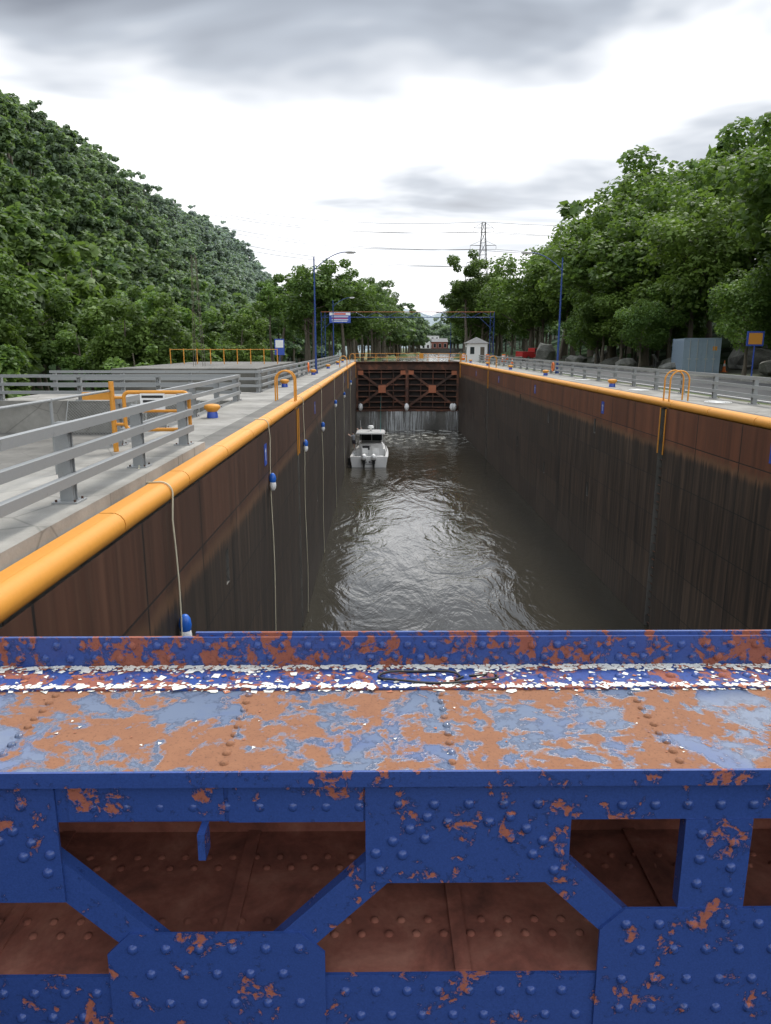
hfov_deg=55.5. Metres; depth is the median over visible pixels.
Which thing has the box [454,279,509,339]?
tree
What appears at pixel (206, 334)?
tree
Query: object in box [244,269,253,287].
tree
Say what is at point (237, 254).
tree
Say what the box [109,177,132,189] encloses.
tree
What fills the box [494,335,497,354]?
tree
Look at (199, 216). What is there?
tree
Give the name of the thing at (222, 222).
tree
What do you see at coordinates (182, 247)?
tree
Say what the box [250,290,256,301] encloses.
tree
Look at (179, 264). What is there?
tree
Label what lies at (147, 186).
tree
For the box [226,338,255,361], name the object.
tree
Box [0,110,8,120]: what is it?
tree
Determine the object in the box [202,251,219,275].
tree
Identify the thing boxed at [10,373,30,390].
tree
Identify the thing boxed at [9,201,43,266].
tree
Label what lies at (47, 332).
tree
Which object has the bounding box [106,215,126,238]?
tree
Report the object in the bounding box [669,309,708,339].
tree
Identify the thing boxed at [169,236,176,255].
tree
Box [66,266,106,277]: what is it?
tree
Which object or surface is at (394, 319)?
tree
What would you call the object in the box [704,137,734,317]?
tree
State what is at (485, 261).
tree
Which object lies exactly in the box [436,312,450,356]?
lamp post
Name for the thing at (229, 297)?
tree
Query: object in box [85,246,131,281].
tree
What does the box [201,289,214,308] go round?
tree
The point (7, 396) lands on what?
tree
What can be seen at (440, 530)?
chamber water
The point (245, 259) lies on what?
tree
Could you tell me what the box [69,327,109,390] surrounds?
tree
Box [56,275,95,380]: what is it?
tree
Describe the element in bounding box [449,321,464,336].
tree
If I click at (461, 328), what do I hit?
tree
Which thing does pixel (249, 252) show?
tree
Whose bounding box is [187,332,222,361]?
tree
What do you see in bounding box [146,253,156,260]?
tree
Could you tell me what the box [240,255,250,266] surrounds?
tree
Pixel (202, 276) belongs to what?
tree
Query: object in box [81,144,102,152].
tree
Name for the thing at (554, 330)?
tree
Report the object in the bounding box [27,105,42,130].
tree
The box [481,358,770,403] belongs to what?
railing
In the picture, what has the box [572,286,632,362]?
tree
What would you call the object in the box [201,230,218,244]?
tree
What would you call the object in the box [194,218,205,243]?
tree
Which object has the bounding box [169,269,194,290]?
tree
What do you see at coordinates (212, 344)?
tree
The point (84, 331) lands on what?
tree
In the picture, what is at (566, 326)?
tree
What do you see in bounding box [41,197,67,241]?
tree
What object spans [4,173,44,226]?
tree
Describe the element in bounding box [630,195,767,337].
tree
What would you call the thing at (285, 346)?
tree
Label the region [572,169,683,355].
tree
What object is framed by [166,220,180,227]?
tree
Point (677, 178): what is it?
tree
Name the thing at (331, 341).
tree
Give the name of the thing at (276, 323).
tree
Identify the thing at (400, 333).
tree
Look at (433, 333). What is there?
tree
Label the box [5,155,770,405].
terrain
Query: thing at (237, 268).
tree
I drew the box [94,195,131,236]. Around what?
tree
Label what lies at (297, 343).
tree
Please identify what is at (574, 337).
tree
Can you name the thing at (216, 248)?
tree
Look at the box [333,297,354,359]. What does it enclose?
lamp post
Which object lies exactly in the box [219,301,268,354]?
tree
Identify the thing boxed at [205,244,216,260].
tree
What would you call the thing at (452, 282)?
tree
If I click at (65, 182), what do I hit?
tree
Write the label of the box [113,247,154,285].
tree
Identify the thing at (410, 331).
tree
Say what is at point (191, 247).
tree
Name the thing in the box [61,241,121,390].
tree
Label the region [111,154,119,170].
tree
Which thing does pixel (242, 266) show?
tree
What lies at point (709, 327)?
tree
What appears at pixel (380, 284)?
tree
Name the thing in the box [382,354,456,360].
pool water
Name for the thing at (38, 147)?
tree
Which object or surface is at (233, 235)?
tree
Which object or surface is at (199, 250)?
tree
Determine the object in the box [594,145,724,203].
tree
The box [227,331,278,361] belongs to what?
tree
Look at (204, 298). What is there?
tree
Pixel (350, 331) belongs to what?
tree
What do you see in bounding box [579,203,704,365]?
tree
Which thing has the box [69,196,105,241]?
tree
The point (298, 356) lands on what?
tree
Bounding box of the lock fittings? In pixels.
[138,353,770,635]
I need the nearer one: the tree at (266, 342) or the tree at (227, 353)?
the tree at (227, 353)
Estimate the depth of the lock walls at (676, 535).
24.76 m
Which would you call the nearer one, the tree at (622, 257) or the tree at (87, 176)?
the tree at (622, 257)
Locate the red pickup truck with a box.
[515,348,536,358]
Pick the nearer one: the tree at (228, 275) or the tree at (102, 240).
the tree at (102, 240)
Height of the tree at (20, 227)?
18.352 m
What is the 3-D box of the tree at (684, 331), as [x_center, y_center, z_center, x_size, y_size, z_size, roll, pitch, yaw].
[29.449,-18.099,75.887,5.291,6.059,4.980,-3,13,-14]
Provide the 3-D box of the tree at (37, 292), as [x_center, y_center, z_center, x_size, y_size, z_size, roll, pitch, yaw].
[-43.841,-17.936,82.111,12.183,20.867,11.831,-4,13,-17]
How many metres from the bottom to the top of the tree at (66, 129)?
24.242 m
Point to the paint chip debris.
(359, 685)
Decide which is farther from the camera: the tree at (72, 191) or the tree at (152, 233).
the tree at (152, 233)
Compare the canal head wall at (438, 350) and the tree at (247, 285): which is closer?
the canal head wall at (438, 350)
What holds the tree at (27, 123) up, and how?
on the terrain at (726, 350)
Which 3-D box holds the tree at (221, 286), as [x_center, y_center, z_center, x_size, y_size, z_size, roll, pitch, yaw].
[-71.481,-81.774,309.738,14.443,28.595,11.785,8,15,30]
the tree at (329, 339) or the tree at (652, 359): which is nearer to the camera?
the tree at (652, 359)
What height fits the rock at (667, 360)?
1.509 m
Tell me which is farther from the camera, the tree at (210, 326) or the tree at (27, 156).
the tree at (27, 156)
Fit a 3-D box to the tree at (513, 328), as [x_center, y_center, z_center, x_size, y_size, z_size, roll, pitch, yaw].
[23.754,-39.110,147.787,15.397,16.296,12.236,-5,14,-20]
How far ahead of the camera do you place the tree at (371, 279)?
171.78 m
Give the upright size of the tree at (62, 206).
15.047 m
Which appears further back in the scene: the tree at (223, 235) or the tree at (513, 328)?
the tree at (223, 235)
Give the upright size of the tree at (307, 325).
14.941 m
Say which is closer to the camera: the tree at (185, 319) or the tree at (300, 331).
the tree at (185, 319)
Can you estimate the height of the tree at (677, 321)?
9.000 m
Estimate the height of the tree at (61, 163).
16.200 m
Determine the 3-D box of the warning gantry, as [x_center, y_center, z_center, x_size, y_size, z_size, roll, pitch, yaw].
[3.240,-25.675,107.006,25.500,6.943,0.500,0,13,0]
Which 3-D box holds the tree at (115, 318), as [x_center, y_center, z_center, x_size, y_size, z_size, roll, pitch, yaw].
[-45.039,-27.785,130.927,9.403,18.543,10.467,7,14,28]
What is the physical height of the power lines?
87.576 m
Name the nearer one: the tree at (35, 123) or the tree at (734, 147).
the tree at (734, 147)
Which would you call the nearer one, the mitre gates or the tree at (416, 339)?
the mitre gates
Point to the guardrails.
(62, 457)
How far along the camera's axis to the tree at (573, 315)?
88.00 m
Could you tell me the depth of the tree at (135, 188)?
366.34 m
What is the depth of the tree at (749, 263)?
64.02 m
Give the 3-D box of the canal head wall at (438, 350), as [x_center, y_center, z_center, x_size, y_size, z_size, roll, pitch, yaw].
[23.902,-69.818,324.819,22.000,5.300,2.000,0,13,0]
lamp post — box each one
[313,251,355,373]
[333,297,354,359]
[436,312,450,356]
[521,251,562,373]
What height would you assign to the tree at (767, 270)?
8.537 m
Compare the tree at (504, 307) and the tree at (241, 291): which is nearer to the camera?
the tree at (504, 307)
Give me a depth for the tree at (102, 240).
228.28 m
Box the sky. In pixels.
[0,0,770,315]
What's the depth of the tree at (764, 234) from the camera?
38.12 m
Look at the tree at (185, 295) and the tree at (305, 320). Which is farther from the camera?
the tree at (185, 295)
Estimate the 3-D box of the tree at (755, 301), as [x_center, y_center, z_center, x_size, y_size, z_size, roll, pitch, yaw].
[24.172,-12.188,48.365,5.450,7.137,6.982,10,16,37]
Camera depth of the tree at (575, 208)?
125.08 m
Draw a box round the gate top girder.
[0,630,770,1023]
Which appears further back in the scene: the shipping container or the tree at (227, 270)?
the tree at (227, 270)
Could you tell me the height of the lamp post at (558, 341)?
8.720 m
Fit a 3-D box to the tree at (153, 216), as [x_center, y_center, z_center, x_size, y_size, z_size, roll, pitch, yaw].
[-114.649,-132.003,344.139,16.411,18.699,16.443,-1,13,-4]
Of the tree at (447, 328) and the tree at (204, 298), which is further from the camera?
the tree at (447, 328)
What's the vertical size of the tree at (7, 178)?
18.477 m
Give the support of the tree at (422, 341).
on the terrain at (726, 350)
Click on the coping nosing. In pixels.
(24, 581)
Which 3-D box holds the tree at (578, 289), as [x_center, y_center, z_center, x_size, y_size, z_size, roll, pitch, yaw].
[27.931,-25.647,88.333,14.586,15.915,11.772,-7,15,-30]
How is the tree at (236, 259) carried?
on the terrain at (726, 350)
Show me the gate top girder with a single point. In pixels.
(554, 854)
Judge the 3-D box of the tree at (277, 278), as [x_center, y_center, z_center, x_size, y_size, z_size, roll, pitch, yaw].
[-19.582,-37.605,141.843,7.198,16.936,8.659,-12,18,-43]
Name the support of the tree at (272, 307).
on the terrain at (726, 350)
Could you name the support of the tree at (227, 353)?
on the terrain at (726, 350)
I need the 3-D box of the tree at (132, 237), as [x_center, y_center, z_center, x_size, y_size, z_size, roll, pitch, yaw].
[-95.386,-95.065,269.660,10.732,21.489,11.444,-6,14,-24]
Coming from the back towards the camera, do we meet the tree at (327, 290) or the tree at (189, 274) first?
the tree at (189, 274)
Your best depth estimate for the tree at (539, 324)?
155.25 m
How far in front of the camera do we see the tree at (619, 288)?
77.63 m
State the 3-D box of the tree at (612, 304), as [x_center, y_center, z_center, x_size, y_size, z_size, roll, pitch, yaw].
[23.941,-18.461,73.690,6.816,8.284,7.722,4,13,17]
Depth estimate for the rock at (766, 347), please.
66.35 m
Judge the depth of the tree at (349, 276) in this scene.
114.38 m
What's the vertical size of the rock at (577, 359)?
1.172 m
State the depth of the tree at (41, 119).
313.36 m
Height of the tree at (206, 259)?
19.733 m
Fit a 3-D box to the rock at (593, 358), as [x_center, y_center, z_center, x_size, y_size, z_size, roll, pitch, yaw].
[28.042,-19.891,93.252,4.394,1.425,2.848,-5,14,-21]
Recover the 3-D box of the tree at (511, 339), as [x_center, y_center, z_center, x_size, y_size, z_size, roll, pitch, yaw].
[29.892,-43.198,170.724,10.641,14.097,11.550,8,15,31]
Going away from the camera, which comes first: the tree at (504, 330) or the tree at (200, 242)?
the tree at (504, 330)
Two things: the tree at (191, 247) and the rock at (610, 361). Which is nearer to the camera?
the rock at (610, 361)
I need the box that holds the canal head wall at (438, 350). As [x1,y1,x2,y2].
[420,348,461,352]
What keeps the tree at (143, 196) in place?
on the terrain at (726, 350)
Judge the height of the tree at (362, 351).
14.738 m
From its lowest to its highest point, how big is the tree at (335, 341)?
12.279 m
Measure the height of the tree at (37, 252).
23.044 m
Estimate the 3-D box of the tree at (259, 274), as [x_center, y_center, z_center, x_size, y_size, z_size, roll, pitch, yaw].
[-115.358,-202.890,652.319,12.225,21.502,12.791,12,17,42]
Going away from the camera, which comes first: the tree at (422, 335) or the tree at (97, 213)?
the tree at (97, 213)
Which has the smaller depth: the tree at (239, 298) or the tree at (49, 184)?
the tree at (239, 298)
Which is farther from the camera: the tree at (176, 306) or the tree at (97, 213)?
the tree at (97, 213)
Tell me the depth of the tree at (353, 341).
140.28 m
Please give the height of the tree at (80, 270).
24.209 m
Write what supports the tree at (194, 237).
on the terrain at (726, 350)
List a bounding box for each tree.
[0,89,19,158]
[0,103,7,115]
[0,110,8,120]
[0,115,15,163]
[0,159,24,207]
[0,173,31,196]
[0,182,6,212]
[0,205,31,264]
[0,212,24,263]
[0,220,7,254]
[0,252,44,373]
[0,255,44,343]
[0,264,49,380]
[0,277,31,367]
[0,328,29,396]
[0,362,16,398]
[1,230,15,255]
[2,93,23,153]
[2,97,20,164]
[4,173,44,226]
[4,175,12,182]
[8,232,65,276]
[9,110,30,164]
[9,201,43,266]
[10,131,56,176]
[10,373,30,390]
[14,133,45,181]
[19,111,44,147]
[20,104,39,131]
[20,106,33,133]
[21,210,45,265]
[24,278,76,390]
[25,172,71,222]
[26,100,47,133]
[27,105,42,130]
[29,184,53,228]
[29,269,81,394]
[31,266,71,278]
[36,110,54,140]
[36,378,42,389]
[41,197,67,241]
[41,209,76,268]
[42,152,61,159]
[42,155,76,184]
[42,172,72,201]
[44,135,85,169]
[44,173,83,209]
[45,120,63,154]
[45,127,74,175]
[49,187,72,217]
[50,157,80,188]
[50,315,111,390]
[52,242,103,390]
[55,124,78,155]
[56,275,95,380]
[59,198,94,216]
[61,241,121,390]
[63,206,76,234]
[63,280,114,390]
[65,325,96,389]
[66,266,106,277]
[68,247,88,274]
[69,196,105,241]
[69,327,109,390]
[71,205,109,240]
[71,261,90,267]
[72,146,84,152]
[73,129,83,144]
[74,153,99,174]
[74,197,105,237]
[74,229,119,260]
[76,296,162,369]
[78,168,106,197]
[78,180,106,203]
[78,253,129,284]
[81,142,92,147]
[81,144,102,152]
[81,147,107,174]
[84,313,119,341]
[85,192,124,241]
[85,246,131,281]
[91,159,116,207]
[92,259,130,291]
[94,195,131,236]
[94,321,144,390]
[99,344,157,373]
[101,152,116,184]
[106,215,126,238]
[107,308,126,324]
[108,246,128,270]
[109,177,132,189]
[110,168,129,184]
[110,226,146,258]
[110,292,191,366]
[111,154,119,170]
[111,193,129,218]
[113,222,139,248]
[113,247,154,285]
[113,285,155,320]
[113,290,129,299]
[116,179,139,200]
[116,307,161,318]
[118,187,137,208]
[118,206,142,232]
[118,240,134,273]
[121,198,145,209]
[122,284,138,302]
[125,235,148,247]
[126,193,150,237]
[127,171,142,194]
[132,280,177,305]
[133,291,203,358]
[135,199,153,215]
[137,193,148,199]
[139,173,150,202]
[140,219,157,244]
[141,284,172,309]
[143,217,167,245]
[143,228,161,249]
[143,255,167,270]
[144,214,158,224]
[146,247,184,286]
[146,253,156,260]
[147,274,174,286]
[148,233,174,261]
[148,315,198,363]
[150,185,169,217]
[152,206,158,215]
[157,304,183,358]
[160,205,176,222]
[160,214,172,230]
[162,256,184,270]
[162,289,181,296]
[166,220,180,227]
[167,198,181,222]
[169,228,180,248]
[169,230,188,248]
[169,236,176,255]
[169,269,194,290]
[171,288,203,322]
[172,225,189,249]
[173,228,195,251]
[173,248,190,271]
[175,219,193,236]
[175,305,221,354]
[176,237,196,267]
[178,276,219,319]
[179,213,191,224]
[180,271,198,288]
[186,205,196,216]
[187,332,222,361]
[189,290,222,303]
[191,232,202,259]
[191,234,196,242]
[191,243,207,262]
[192,292,210,313]
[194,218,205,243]
[194,226,201,240]
[195,259,211,274]
[195,264,211,278]
[196,214,207,222]
[197,273,207,293]
[197,331,209,339]
[198,274,212,291]
[198,335,233,361]
[200,312,231,342]
[201,214,213,227]
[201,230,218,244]
[201,256,213,263]
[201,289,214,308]
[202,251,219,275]
[203,221,210,230]
[204,241,221,259]
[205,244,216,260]
[205,276,212,295]
[208,288,227,310]
[209,308,253,361]
[210,283,233,306]
[212,262,232,279]
[212,265,228,283]
[214,225,222,237]
[215,280,236,294]
[217,248,230,261]
[218,233,230,249]
[218,240,227,256]
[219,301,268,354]
[220,220,228,229]
[220,261,234,278]
[220,312,271,361]
[221,257,228,272]
[221,292,251,334]
[224,232,233,253]
[225,294,240,304]
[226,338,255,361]
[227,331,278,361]
[228,270,239,282]
[228,276,240,287]
[229,252,239,262]
[229,257,241,267]
[230,230,236,241]
[230,240,241,251]
[230,265,243,288]
[231,262,246,268]
[232,256,244,264]
[235,287,245,294]
[235,304,251,310]
[239,254,248,268]
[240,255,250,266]
[241,282,255,299]
[242,269,252,283]
[244,242,253,261]
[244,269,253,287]
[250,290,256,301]
[251,263,258,271]
[251,282,264,293]
[254,272,263,280]
[255,281,282,361]
[262,331,277,348]
[264,273,299,361]
[264,314,296,340]
[266,317,286,352]
[273,258,356,366]
[280,337,291,361]
[282,278,311,360]
[283,266,323,362]
[285,331,303,361]
[288,341,304,361]
[292,320,339,343]
[294,320,316,365]
[310,341,338,364]
[311,332,344,358]
[316,258,364,359]
[317,337,341,355]
[319,319,334,357]
[319,342,341,361]
[320,279,390,359]
[322,295,375,359]
[337,336,370,345]
[339,277,370,359]
[355,340,359,358]
[357,341,375,356]
[360,286,375,360]
[362,280,389,356]
[362,293,397,359]
[362,294,407,356]
[366,276,396,358]
[367,335,369,359]
[380,310,409,355]
[381,288,399,357]
[387,318,416,352]
[387,328,414,354]
[392,312,408,354]
[395,311,412,355]
[396,303,406,355]
[401,332,420,348]
[402,302,422,352]
[409,308,420,352]
[410,323,419,352]
[412,312,425,352]
[412,322,426,351]
[417,320,429,351]
[427,322,439,335]
[428,329,441,335]
[438,321,447,327]
[439,249,488,352]
[440,293,494,339]
[440,327,459,347]
[442,326,458,345]
[445,277,474,337]
[446,316,494,338]
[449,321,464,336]
[450,312,497,338]
[451,336,463,351]
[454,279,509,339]
[460,291,512,353]
[464,259,504,340]
[475,246,570,358]
[485,275,529,355]
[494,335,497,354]
[504,330,529,355]
[507,336,528,348]
[512,241,575,355]
[513,329,541,350]
[515,270,566,342]
[518,313,557,347]
[523,261,539,353]
[535,215,620,356]
[535,319,550,343]
[539,200,584,355]
[544,324,562,343]
[547,204,659,358]
[549,273,580,358]
[551,232,630,353]
[560,229,611,358]
[561,320,595,355]
[562,309,618,363]
[567,298,599,361]
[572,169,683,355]
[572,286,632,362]
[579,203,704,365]
[589,285,658,359]
[591,287,626,356]
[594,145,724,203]
[613,299,670,367]
[617,299,638,357]
[622,175,758,285]
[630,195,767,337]
[631,185,757,324]
[641,270,707,357]
[648,319,676,364]
[650,321,697,358]
[657,162,720,347]
[659,158,722,187]
[661,176,770,347]
[669,176,760,337]
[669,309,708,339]
[685,116,770,250]
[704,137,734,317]
[706,268,765,348]
[707,268,770,375]
[714,111,770,249]
[715,119,770,208]
[744,252,770,333]
[761,138,770,242]
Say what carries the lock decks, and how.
on the terrain at (726, 350)
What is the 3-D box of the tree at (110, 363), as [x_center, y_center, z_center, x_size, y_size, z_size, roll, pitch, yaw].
[-21.064,-8.383,61.397,4.595,11.160,4.661,1,13,3]
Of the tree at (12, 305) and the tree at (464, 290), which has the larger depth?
the tree at (464, 290)
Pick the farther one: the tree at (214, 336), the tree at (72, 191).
the tree at (72, 191)
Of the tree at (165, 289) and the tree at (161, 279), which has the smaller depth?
the tree at (165, 289)
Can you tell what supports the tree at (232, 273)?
on the terrain at (726, 350)
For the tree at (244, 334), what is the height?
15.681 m
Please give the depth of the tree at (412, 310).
298.66 m
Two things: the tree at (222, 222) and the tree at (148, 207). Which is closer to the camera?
the tree at (148, 207)
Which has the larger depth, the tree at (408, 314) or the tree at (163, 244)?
the tree at (163, 244)
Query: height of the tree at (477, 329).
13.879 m
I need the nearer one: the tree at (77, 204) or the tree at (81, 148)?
the tree at (77, 204)
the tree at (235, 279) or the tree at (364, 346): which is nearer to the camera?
the tree at (364, 346)
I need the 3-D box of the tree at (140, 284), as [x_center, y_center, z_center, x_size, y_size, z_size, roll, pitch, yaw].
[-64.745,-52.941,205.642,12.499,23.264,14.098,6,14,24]
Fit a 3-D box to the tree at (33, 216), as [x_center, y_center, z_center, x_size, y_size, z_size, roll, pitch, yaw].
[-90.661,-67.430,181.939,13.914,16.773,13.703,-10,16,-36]
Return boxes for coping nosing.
[0,362,770,622]
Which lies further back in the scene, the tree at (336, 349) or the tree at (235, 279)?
the tree at (235, 279)
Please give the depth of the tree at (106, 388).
70.94 m
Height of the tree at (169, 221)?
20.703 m
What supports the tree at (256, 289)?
on the terrain at (726, 350)
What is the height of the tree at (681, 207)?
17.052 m
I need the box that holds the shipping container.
[671,338,721,372]
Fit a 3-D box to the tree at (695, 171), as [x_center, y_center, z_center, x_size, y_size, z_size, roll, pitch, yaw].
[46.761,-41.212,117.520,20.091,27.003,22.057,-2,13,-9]
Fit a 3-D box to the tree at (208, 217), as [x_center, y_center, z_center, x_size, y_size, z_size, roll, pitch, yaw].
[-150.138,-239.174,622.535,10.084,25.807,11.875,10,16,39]
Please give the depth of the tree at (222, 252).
552.05 m
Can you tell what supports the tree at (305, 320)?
on the terrain at (726, 350)
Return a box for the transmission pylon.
[466,222,495,351]
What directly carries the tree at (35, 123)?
on the terrain at (726, 350)
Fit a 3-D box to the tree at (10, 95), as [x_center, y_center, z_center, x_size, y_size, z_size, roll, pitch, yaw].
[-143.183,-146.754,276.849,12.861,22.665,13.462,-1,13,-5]
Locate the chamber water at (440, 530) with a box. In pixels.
[302,430,648,630]
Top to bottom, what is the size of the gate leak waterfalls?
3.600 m
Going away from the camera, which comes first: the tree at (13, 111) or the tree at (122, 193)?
the tree at (13, 111)
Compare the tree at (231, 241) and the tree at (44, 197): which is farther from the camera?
the tree at (231, 241)
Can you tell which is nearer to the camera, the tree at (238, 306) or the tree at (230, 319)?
the tree at (230, 319)
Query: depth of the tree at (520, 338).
302.38 m
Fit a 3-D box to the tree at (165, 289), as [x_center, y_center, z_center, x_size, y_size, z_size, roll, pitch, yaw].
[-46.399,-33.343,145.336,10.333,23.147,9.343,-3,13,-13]
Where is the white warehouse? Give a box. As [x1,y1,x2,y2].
[415,336,438,347]
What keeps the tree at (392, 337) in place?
on the terrain at (726, 350)
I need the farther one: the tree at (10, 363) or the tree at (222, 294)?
the tree at (222, 294)
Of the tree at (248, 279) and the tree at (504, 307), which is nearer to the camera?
the tree at (504, 307)
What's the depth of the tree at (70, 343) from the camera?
79.84 m
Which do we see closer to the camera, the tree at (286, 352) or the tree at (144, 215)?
the tree at (286, 352)
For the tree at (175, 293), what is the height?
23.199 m
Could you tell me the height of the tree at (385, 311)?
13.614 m
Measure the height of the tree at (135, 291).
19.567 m
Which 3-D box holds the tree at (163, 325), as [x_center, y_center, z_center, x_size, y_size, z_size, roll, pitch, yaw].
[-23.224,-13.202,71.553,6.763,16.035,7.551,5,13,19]
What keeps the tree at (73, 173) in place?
on the terrain at (726, 350)
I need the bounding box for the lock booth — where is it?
[465,337,487,360]
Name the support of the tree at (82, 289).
on the terrain at (726, 350)
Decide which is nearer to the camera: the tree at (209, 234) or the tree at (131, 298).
the tree at (131, 298)
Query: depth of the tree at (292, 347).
277.59 m
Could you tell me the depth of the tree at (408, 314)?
225.81 m
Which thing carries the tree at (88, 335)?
on the terrain at (726, 350)
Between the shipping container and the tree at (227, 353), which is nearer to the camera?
the shipping container
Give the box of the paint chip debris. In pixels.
[0,663,770,755]
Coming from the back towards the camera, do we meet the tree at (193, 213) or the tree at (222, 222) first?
the tree at (222, 222)
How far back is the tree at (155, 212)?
389.97 m
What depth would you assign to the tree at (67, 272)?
152.90 m
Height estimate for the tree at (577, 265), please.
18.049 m
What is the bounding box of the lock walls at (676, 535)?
[0,364,770,636]
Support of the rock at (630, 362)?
on the terrain at (726, 350)
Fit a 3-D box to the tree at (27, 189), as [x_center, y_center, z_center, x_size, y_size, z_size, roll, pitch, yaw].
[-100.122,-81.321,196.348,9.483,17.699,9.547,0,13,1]
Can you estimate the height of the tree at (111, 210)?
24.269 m
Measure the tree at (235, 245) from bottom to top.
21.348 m
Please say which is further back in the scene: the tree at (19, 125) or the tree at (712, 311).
the tree at (19, 125)
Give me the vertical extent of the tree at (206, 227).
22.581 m
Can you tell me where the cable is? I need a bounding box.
[378,670,498,683]
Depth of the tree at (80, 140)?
373.54 m
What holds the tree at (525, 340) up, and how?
on the terrain at (726, 350)
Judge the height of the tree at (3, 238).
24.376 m
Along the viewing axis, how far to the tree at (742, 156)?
69.09 m
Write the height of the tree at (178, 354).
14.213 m
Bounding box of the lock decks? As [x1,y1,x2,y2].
[0,360,770,627]
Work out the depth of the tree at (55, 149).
274.36 m
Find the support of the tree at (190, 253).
on the terrain at (726, 350)
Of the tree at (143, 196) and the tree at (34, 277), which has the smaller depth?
the tree at (34, 277)
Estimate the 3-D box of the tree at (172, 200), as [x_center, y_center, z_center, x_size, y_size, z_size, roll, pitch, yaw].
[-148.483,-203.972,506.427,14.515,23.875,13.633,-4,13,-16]
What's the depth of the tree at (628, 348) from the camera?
104.35 m
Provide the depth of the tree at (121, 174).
374.26 m
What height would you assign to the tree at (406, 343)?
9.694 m
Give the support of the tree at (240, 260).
on the terrain at (726, 350)
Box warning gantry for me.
[321,312,494,360]
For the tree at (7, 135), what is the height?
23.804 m
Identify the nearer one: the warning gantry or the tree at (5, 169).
the warning gantry
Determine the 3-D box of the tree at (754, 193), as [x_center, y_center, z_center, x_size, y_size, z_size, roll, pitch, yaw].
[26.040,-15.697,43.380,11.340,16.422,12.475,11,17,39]
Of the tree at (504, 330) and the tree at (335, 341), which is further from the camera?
the tree at (335, 341)
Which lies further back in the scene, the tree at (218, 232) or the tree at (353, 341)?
the tree at (218, 232)
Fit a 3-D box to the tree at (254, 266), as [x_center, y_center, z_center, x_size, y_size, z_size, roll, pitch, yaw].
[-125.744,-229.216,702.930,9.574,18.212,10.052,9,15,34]
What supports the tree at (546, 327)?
on the terrain at (726, 350)
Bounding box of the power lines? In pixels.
[100,174,556,268]
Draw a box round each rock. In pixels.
[536,343,555,359]
[565,355,587,362]
[591,350,617,361]
[599,357,623,364]
[615,358,636,366]
[658,362,675,369]
[660,357,671,365]
[728,347,770,368]
[748,345,770,349]
[759,360,770,375]
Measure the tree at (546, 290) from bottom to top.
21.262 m
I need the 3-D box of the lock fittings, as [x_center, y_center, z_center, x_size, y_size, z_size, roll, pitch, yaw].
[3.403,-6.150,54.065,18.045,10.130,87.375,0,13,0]
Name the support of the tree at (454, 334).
on the terrain at (726, 350)
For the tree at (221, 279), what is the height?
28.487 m
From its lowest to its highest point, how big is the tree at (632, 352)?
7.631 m
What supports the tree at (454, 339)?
on the terrain at (726, 350)
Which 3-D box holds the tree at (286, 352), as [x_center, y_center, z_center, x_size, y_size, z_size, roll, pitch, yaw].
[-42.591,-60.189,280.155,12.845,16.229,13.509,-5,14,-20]
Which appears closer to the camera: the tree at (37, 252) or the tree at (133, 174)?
the tree at (37, 252)
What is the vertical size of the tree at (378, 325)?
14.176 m
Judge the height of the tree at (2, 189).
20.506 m
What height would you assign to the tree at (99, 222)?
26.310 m
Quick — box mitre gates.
[354,353,460,429]
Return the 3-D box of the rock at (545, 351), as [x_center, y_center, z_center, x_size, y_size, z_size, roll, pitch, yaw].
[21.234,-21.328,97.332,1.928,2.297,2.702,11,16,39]
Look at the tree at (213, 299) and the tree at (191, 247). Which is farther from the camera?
the tree at (191, 247)
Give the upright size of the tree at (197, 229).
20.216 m
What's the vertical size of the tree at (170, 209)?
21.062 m
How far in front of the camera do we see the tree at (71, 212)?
240.69 m
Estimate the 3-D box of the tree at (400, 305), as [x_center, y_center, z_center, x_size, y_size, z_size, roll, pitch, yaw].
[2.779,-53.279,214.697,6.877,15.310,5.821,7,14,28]
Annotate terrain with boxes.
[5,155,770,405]
[358,309,446,348]
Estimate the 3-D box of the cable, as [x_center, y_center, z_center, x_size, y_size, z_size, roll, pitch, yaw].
[0.316,0.984,4.388,0.728,0.024,0.173,0,13,0]
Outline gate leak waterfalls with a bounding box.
[358,403,456,429]
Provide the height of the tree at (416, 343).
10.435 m
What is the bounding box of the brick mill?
[430,338,447,347]
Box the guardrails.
[0,355,770,517]
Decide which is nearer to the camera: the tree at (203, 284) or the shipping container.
the shipping container
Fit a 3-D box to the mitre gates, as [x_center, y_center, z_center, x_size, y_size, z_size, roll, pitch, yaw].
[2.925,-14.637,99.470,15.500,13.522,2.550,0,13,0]
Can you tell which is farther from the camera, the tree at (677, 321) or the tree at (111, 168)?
the tree at (111, 168)
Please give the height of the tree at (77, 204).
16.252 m
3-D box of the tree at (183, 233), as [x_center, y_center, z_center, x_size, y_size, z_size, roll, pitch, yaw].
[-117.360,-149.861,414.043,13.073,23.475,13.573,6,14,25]
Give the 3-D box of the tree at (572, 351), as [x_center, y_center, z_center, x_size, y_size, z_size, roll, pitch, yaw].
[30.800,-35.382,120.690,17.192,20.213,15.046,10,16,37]
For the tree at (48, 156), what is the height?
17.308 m
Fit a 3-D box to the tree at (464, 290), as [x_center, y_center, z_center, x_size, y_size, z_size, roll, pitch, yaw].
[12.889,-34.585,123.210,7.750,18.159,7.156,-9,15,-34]
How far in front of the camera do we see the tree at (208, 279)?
343.99 m
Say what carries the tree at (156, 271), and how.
on the terrain at (726, 350)
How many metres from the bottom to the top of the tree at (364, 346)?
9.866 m

